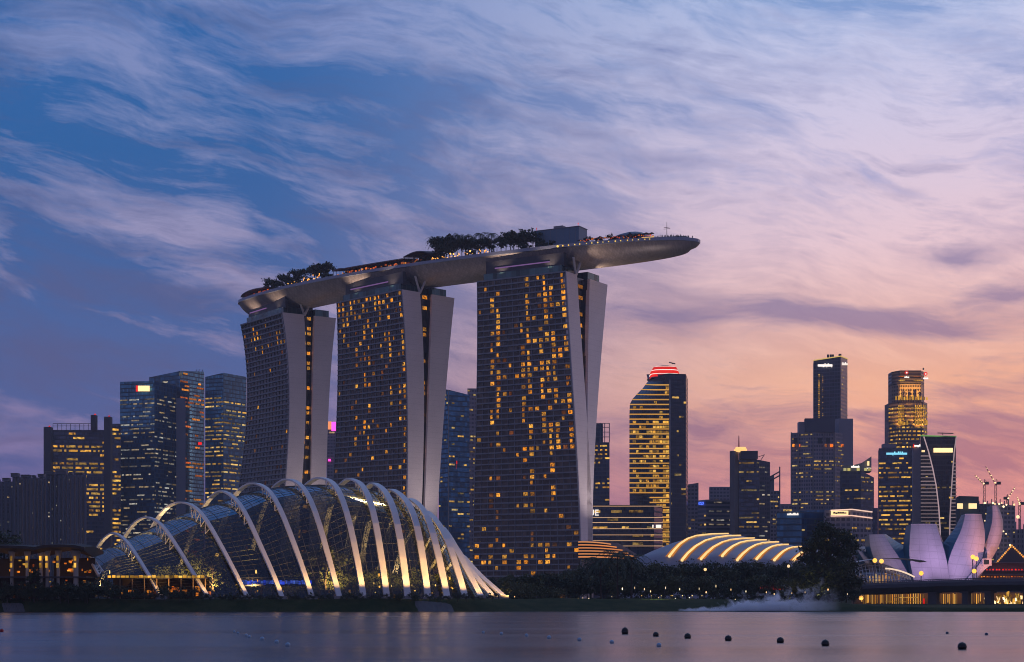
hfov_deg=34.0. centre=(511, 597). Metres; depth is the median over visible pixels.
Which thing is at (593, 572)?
shore tree
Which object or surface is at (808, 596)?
bank shrub
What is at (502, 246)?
deck tree
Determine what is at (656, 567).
shore tree
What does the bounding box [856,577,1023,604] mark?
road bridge
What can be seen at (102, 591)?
bank shrub
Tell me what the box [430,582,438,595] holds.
indoor tree
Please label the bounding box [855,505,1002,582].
lotus museum
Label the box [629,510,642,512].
lit window
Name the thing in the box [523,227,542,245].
deck tree
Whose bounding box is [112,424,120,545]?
office tower
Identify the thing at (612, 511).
lit window
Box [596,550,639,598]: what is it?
shore palm
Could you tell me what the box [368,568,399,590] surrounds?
indoor tree
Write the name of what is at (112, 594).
bank shrub
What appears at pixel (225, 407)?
office tower
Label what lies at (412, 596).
bank shrub
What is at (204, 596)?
bank shrub
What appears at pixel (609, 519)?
lit window
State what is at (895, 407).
lit windows
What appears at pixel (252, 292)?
terrace pavilion
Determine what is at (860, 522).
office building
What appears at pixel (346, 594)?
bank shrub
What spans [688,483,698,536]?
office tower
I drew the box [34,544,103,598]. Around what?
garden pavilion
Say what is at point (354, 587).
indoor tree
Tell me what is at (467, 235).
deck palm
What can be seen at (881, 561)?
street lamp
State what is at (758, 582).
shore tree
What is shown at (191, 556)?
indoor tree
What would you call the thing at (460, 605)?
ground
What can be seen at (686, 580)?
shore tree
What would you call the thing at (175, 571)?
indoor tree
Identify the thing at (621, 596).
bank shrub
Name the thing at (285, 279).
deck tree
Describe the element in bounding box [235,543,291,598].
indoor tree
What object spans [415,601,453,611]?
stone apron
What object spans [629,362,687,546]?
office tower
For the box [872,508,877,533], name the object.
office building
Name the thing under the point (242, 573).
indoor tree
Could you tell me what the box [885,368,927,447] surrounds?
office tower
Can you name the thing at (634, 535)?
lit window
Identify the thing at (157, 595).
bank shrub
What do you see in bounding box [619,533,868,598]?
ribbed roof
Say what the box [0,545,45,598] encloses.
garden pavilion
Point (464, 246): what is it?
deck tree
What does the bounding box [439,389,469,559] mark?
skyscraper
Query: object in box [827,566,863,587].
shore tree
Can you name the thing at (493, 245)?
deck tree
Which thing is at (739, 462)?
lit window
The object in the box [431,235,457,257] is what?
deck tree
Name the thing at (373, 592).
indoor tree
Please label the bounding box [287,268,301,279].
deck tree
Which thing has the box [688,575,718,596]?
shore tree
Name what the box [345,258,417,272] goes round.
terrace pavilion
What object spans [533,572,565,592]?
shore tree
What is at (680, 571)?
shore tree
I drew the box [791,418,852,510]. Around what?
office tower
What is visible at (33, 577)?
garden tree
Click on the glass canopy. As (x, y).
(886, 577)
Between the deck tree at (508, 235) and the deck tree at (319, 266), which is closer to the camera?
the deck tree at (508, 235)
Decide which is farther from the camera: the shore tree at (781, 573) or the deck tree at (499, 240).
the deck tree at (499, 240)
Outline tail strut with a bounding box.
[85,555,103,576]
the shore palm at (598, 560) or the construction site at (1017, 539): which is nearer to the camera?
the shore palm at (598, 560)
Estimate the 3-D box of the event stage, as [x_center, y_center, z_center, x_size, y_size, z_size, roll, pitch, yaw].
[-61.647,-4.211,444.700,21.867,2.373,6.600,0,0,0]
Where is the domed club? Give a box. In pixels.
[609,232,648,239]
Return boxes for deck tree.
[261,277,276,289]
[266,279,277,287]
[276,273,287,285]
[282,275,292,283]
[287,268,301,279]
[293,275,303,280]
[299,268,311,276]
[307,263,318,278]
[315,261,330,277]
[320,262,336,273]
[427,236,444,258]
[430,245,444,258]
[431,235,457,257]
[441,233,461,252]
[453,234,472,255]
[455,239,466,255]
[467,236,483,252]
[477,237,490,249]
[481,238,497,251]
[494,236,509,245]
[496,236,509,248]
[497,230,519,249]
[508,231,520,249]
[515,228,531,245]
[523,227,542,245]
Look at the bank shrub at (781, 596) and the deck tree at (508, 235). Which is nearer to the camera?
the bank shrub at (781, 596)
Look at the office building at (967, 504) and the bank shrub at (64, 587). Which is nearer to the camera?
the bank shrub at (64, 587)
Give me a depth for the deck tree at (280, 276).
1125.91 m
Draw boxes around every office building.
[776,509,830,549]
[780,504,791,511]
[824,509,872,580]
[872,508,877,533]
[956,496,978,524]
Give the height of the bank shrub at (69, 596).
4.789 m
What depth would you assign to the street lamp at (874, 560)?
689.89 m
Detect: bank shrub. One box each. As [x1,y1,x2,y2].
[38,587,61,600]
[46,581,74,602]
[48,583,79,600]
[54,585,79,603]
[67,586,84,600]
[77,581,100,603]
[80,579,113,600]
[94,584,120,598]
[102,585,126,601]
[113,588,129,599]
[123,588,138,600]
[130,591,147,600]
[142,593,154,599]
[146,588,162,600]
[156,585,171,600]
[169,590,176,599]
[174,590,183,599]
[175,586,199,599]
[197,593,209,598]
[227,592,240,599]
[243,593,254,600]
[286,592,298,598]
[307,592,319,598]
[325,594,333,599]
[341,592,352,599]
[351,592,362,598]
[374,593,385,598]
[385,593,394,600]
[397,593,404,600]
[407,592,417,600]
[423,593,435,600]
[450,592,463,601]
[461,593,471,598]
[486,592,498,599]
[608,593,623,598]
[697,593,711,598]
[722,592,737,598]
[733,592,746,598]
[771,592,787,599]
[802,592,811,600]
[813,595,820,600]
[817,593,832,601]
[834,595,848,602]
[848,594,858,603]
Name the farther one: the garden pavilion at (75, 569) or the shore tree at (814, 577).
the shore tree at (814, 577)
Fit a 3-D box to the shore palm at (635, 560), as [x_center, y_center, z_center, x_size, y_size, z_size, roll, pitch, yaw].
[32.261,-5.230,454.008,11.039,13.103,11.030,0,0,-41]
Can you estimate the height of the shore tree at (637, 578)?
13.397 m
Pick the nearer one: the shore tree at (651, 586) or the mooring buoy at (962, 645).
the mooring buoy at (962, 645)
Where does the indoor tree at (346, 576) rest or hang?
on the ground
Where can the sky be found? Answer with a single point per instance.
(847, 175)
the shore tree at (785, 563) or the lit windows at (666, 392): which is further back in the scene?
the lit windows at (666, 392)
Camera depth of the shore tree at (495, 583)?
483.85 m
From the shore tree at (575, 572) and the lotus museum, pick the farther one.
the lotus museum
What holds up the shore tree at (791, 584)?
on the ground
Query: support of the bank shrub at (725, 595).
on the ground
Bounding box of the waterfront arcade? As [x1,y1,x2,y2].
[851,591,1022,603]
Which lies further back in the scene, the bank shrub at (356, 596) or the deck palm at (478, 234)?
the deck palm at (478, 234)
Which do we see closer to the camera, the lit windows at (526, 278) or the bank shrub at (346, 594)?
the bank shrub at (346, 594)
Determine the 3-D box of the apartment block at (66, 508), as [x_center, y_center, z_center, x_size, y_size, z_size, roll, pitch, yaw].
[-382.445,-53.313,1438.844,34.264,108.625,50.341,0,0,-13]
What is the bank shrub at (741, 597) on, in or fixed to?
on the ground
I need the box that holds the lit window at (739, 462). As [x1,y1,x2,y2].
[739,462,753,463]
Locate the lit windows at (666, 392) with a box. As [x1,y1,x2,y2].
[660,387,668,544]
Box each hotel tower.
[238,305,335,494]
[333,280,453,597]
[473,265,606,597]
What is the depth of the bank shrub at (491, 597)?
420.23 m
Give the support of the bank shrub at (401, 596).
on the ground
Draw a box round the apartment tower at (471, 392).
[467,388,475,562]
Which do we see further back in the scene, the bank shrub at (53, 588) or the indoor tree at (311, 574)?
the indoor tree at (311, 574)
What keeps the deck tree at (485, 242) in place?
on the roof deck
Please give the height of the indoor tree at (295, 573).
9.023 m
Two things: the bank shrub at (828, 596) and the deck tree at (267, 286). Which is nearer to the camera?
the bank shrub at (828, 596)
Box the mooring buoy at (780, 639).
[777,637,783,642]
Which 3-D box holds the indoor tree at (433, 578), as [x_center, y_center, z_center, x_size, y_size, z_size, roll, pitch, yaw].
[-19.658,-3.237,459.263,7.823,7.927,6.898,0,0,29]
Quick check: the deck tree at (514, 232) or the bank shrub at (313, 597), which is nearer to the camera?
the bank shrub at (313, 597)
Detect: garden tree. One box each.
[0,528,24,558]
[24,567,43,602]
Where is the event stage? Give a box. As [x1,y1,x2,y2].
[238,577,320,585]
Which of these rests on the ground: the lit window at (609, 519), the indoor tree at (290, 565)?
the indoor tree at (290, 565)
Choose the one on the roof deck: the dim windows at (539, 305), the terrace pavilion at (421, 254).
the terrace pavilion at (421, 254)
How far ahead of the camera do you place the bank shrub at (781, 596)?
455.88 m
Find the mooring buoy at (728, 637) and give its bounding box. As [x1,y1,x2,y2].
[725,635,731,640]
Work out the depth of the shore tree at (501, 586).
469.29 m
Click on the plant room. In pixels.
(561, 234)
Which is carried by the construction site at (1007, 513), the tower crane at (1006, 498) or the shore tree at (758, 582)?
the tower crane at (1006, 498)
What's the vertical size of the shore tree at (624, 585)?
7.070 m
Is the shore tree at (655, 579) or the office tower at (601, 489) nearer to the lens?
the shore tree at (655, 579)
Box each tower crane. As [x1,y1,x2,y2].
[975,475,988,501]
[986,467,1000,502]
[1003,487,1014,504]
[1017,497,1023,528]
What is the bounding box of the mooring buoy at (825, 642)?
[821,639,828,645]
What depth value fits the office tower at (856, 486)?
1636.40 m
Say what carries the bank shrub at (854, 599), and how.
on the ground
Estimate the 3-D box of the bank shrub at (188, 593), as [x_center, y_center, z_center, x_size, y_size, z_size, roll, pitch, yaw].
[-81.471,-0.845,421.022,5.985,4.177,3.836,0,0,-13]
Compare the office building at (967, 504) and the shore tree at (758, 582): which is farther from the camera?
the office building at (967, 504)
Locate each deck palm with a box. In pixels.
[450,233,463,256]
[462,234,476,254]
[471,232,485,249]
[482,232,498,251]
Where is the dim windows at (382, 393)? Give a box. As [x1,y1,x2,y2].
[335,309,400,472]
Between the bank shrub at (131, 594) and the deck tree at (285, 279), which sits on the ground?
the bank shrub at (131, 594)
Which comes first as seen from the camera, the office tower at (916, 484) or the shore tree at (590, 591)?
the shore tree at (590, 591)
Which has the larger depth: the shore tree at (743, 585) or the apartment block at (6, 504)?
the apartment block at (6, 504)
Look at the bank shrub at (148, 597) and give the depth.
420.58 m
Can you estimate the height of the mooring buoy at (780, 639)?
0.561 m
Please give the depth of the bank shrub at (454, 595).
421.04 m
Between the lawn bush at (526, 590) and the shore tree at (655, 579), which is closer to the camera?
the lawn bush at (526, 590)
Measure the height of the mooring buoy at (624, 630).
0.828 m
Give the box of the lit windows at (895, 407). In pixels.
[889,407,927,447]
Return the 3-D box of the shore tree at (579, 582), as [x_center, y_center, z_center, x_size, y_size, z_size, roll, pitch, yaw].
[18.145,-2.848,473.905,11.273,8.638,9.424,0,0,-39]
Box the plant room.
[535,223,587,246]
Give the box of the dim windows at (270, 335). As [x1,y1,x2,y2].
[246,335,282,486]
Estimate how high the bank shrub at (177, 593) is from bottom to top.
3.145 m
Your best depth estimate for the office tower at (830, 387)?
1842.32 m
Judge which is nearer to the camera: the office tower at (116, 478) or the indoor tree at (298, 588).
the indoor tree at (298, 588)
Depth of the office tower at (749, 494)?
1544.93 m
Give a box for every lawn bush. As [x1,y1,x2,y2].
[500,581,543,598]
[535,585,569,597]
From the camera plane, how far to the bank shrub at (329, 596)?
420.66 m
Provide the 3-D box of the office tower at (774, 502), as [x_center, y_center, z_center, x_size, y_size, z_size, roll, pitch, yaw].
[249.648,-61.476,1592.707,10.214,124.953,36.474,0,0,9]
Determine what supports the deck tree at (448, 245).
on the roof deck
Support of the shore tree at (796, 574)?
on the ground
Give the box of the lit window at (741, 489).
[741,489,756,490]
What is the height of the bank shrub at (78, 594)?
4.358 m
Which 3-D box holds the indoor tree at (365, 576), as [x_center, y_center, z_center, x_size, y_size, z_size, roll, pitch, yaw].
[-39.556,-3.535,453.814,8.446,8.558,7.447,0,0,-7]
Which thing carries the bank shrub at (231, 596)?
on the ground
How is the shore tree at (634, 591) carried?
on the ground
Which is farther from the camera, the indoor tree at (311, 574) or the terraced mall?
the terraced mall
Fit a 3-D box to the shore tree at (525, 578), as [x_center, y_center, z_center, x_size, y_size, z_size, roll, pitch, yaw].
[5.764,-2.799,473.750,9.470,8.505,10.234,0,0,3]
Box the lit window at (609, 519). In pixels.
[608,518,617,520]
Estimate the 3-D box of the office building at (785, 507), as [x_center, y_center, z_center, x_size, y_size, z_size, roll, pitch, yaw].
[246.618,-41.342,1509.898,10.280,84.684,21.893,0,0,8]
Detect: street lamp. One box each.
[873,558,876,581]
[879,559,883,582]
[971,555,974,579]
[974,556,978,577]
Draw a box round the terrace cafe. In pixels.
[107,575,210,598]
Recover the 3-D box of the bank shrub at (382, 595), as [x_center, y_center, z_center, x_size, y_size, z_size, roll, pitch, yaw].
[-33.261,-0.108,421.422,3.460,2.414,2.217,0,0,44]
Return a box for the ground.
[0,598,1023,611]
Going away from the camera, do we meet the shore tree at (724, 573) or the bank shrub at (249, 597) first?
the bank shrub at (249, 597)
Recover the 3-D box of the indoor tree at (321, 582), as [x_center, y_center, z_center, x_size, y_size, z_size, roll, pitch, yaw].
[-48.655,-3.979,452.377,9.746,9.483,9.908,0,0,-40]
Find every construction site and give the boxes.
[979,499,1014,561]
[1011,519,1023,557]
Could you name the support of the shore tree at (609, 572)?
on the ground
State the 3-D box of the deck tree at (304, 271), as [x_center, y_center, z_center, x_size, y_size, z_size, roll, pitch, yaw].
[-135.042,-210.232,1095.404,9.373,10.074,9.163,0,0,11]
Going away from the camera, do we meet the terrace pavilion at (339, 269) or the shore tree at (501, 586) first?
the shore tree at (501, 586)
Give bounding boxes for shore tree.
[481,580,501,596]
[495,579,516,594]
[496,573,517,585]
[502,575,530,585]
[516,573,547,596]
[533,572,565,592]
[551,573,573,595]
[559,573,591,597]
[563,566,583,596]
[572,558,609,596]
[576,576,601,598]
[587,571,622,597]
[591,564,625,598]
[602,561,626,573]
[602,579,630,596]
[610,559,638,596]
[620,579,642,596]
[621,562,662,597]
[634,561,669,579]
[637,580,658,597]
[644,575,667,597]
[646,560,675,596]
[658,574,686,595]
[668,560,703,598]
[674,576,701,596]
[676,558,721,597]
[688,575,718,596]
[700,560,729,598]
[707,579,729,596]
[715,563,740,595]
[721,579,737,596]
[724,558,761,594]
[735,579,761,598]
[745,574,778,595]
[748,559,775,576]
[757,560,792,581]
[760,576,786,596]
[771,577,804,599]
[781,560,792,596]
[783,560,803,599]
[786,579,812,596]
[790,561,809,600]
[796,516,870,601]
[798,565,827,596]
[805,575,827,600]
[823,585,843,601]
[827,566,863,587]
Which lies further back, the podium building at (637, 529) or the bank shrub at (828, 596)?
the podium building at (637, 529)
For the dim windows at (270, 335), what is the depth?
1123.00 m
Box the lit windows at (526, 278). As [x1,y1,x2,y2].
[479,273,571,569]
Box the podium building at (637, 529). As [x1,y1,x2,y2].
[592,505,662,597]
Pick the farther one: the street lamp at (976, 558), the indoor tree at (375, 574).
the street lamp at (976, 558)
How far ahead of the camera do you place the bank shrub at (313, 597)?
421.50 m
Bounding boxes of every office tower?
[44,414,111,597]
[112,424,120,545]
[120,381,175,538]
[149,369,204,515]
[205,373,246,505]
[327,421,335,484]
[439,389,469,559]
[593,423,609,504]
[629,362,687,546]
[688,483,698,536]
[698,500,729,534]
[709,487,729,499]
[730,436,769,540]
[770,467,779,540]
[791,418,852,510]
[813,354,847,418]
[840,457,873,510]
[878,444,912,544]
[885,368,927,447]
[912,444,919,523]
[920,432,956,542]
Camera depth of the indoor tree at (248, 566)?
450.75 m
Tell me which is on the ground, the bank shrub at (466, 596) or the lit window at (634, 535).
the bank shrub at (466, 596)
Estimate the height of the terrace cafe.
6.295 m
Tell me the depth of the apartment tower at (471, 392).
1503.10 m
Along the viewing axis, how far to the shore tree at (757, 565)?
587.72 m
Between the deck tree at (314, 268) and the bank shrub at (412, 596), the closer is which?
the bank shrub at (412, 596)
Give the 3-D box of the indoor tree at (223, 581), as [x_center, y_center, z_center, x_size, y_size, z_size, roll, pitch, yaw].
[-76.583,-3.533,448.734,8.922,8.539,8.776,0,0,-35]
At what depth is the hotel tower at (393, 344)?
1038.32 m
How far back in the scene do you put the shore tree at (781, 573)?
563.38 m
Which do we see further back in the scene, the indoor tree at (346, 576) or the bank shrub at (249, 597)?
the indoor tree at (346, 576)
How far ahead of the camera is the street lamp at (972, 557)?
689.89 m
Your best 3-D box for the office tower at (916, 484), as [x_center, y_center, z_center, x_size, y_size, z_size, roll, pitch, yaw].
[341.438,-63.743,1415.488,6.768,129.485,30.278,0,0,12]
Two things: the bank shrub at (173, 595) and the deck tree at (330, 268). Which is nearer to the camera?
the bank shrub at (173, 595)
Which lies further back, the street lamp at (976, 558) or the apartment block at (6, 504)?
the apartment block at (6, 504)
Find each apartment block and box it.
[0,478,11,558]
[11,473,46,558]
[45,470,86,587]
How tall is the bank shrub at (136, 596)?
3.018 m
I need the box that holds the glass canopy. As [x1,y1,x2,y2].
[855,558,925,582]
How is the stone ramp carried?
on the ground
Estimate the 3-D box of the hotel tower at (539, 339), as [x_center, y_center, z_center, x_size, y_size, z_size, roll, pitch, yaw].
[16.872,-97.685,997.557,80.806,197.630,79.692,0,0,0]
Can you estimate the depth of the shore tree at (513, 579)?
476.30 m
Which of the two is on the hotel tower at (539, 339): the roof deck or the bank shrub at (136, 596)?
the roof deck
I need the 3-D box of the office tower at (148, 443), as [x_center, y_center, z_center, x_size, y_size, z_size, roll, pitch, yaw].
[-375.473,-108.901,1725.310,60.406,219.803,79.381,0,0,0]
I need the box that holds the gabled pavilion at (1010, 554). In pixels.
[985,545,1023,591]
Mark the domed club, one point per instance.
(627, 233)
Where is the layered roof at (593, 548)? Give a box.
[578,541,640,587]
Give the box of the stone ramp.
[2,603,24,611]
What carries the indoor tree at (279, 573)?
on the ground
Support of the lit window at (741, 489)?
in the office tower at (749, 494)
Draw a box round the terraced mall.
[979,562,1023,580]
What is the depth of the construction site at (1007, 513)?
1317.31 m
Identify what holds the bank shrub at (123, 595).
on the ground
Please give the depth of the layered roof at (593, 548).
956.66 m
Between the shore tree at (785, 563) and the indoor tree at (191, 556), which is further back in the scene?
the shore tree at (785, 563)
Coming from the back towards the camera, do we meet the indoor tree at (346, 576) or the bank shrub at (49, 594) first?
the indoor tree at (346, 576)
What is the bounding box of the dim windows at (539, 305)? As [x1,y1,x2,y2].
[489,304,572,545]
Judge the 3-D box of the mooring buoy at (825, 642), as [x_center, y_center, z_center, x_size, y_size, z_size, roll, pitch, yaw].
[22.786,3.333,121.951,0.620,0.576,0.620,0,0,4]
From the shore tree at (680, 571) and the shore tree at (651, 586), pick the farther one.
the shore tree at (680, 571)
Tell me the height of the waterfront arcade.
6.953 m
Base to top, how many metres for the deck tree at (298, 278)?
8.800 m
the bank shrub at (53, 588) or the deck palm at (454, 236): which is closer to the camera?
the bank shrub at (53, 588)
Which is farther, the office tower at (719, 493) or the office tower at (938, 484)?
the office tower at (719, 493)
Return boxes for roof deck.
[238,236,699,316]
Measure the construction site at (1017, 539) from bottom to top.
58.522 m
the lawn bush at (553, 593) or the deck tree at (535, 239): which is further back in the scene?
the deck tree at (535, 239)
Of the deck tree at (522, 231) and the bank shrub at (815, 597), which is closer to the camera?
the bank shrub at (815, 597)
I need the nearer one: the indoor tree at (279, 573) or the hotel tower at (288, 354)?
the indoor tree at (279, 573)
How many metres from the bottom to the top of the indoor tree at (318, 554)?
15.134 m
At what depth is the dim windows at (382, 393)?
1044.08 m
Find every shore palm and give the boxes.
[583,557,618,598]
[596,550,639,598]
[613,554,649,597]
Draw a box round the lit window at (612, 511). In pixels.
[611,510,621,512]
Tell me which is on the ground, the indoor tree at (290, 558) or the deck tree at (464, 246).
the indoor tree at (290, 558)
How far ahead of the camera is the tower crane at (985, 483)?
1319.92 m
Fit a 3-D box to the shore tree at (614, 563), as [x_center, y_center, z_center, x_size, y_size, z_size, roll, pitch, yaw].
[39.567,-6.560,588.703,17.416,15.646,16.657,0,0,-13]
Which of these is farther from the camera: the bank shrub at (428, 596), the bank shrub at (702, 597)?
the bank shrub at (702, 597)
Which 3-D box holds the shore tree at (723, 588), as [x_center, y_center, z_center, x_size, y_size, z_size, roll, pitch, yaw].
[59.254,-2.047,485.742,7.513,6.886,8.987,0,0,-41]
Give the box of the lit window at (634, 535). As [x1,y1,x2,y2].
[633,534,642,536]
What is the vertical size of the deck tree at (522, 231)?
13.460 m
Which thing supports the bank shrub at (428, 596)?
on the ground
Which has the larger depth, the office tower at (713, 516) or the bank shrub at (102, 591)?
the office tower at (713, 516)
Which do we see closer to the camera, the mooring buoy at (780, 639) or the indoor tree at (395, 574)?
the mooring buoy at (780, 639)
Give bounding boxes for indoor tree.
[153,563,184,576]
[178,563,206,576]
[182,550,223,590]
[189,550,240,594]
[213,571,238,598]
[215,552,262,596]
[219,563,251,598]
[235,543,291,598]
[255,553,296,595]
[260,566,296,595]
[284,574,305,596]
[285,570,298,586]
[288,546,317,595]
[290,544,343,598]
[299,545,353,598]
[318,569,351,598]
[330,571,356,594]
[339,568,363,594]
[350,569,379,588]
[356,568,380,595]
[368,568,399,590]
[376,573,402,594]
[392,571,415,593]
[396,565,421,592]
[429,574,454,594]
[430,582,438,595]
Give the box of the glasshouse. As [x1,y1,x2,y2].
[94,477,508,598]
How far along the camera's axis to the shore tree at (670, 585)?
466.87 m
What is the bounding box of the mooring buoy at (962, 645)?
[958,642,966,648]
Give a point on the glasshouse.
(381, 531)
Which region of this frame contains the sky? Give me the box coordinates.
[0,0,1023,597]
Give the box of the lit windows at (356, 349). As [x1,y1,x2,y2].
[338,296,404,489]
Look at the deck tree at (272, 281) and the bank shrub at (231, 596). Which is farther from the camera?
the deck tree at (272, 281)
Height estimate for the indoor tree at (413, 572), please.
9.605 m
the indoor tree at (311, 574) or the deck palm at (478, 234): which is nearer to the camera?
the indoor tree at (311, 574)
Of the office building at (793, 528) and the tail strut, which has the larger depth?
the office building at (793, 528)
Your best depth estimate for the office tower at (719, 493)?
1750.00 m
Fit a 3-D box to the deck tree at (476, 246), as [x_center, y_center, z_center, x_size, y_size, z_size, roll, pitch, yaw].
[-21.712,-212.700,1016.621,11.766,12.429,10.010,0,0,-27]
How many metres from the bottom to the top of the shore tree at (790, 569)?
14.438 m
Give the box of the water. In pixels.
[0,612,1023,661]
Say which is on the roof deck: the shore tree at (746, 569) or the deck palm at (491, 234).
the deck palm at (491, 234)
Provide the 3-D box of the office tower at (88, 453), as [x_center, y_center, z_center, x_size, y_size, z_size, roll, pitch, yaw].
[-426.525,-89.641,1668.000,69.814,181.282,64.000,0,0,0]
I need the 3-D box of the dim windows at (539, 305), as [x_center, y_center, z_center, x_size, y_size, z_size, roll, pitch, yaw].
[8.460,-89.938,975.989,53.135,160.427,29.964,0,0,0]
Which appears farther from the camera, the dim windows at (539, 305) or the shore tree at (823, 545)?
the dim windows at (539, 305)
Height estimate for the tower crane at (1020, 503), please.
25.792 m
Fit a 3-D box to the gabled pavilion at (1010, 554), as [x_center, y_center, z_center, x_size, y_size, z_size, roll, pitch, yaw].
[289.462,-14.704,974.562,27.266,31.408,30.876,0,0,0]
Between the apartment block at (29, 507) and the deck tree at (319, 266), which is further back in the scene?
the apartment block at (29, 507)
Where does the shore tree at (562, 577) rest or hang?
on the ground
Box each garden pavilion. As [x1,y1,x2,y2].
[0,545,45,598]
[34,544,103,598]
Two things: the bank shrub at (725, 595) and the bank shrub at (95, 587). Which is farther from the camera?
the bank shrub at (725, 595)
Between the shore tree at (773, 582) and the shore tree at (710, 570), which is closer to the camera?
the shore tree at (773, 582)
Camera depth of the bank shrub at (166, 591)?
420.11 m
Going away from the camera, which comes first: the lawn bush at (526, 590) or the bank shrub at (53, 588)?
the bank shrub at (53, 588)
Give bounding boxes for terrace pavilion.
[241,287,274,297]
[332,268,360,275]
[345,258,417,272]
[403,251,445,263]
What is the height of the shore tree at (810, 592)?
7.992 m
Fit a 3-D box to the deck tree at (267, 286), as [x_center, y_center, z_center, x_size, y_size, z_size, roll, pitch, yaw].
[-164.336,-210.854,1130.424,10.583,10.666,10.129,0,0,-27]
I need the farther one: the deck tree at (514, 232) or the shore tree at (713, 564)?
the deck tree at (514, 232)
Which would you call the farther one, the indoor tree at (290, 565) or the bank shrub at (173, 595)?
the indoor tree at (290, 565)
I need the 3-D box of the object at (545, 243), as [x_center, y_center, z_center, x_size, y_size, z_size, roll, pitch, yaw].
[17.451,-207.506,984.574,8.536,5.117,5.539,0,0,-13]
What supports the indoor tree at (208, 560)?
on the ground
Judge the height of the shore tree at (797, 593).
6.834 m
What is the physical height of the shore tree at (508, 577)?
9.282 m
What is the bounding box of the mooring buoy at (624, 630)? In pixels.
[621,627,628,633]
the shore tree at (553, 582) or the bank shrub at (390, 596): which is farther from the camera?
the shore tree at (553, 582)
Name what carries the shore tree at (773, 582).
on the ground
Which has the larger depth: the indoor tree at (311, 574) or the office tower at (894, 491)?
the office tower at (894, 491)
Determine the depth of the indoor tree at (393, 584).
451.61 m
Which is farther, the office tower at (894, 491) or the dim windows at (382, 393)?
the office tower at (894, 491)
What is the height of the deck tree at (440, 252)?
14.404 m
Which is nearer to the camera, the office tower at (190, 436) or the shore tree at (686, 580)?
the shore tree at (686, 580)
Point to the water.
(357, 637)
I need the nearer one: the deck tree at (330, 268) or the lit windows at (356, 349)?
the lit windows at (356, 349)
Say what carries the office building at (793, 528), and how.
on the ground
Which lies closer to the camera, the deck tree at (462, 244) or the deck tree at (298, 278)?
the deck tree at (462, 244)
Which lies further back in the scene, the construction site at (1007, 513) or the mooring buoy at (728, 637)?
the construction site at (1007, 513)
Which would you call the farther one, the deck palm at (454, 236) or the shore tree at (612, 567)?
the deck palm at (454, 236)
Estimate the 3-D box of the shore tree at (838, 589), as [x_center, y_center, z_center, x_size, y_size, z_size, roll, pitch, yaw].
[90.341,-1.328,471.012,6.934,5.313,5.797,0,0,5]
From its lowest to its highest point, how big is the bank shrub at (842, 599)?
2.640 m
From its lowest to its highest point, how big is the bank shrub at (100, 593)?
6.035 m
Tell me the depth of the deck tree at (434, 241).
1022.15 m
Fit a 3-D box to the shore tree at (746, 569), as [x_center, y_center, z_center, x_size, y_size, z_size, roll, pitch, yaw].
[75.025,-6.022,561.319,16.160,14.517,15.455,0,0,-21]
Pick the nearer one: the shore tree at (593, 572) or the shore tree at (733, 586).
the shore tree at (733, 586)
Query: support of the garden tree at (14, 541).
on the ground
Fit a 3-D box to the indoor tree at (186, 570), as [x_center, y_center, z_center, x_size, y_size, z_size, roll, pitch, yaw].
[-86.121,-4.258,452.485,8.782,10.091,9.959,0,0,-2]
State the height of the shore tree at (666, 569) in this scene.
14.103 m
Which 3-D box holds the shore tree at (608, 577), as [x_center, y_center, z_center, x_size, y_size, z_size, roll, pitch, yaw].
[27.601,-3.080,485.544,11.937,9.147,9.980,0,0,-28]

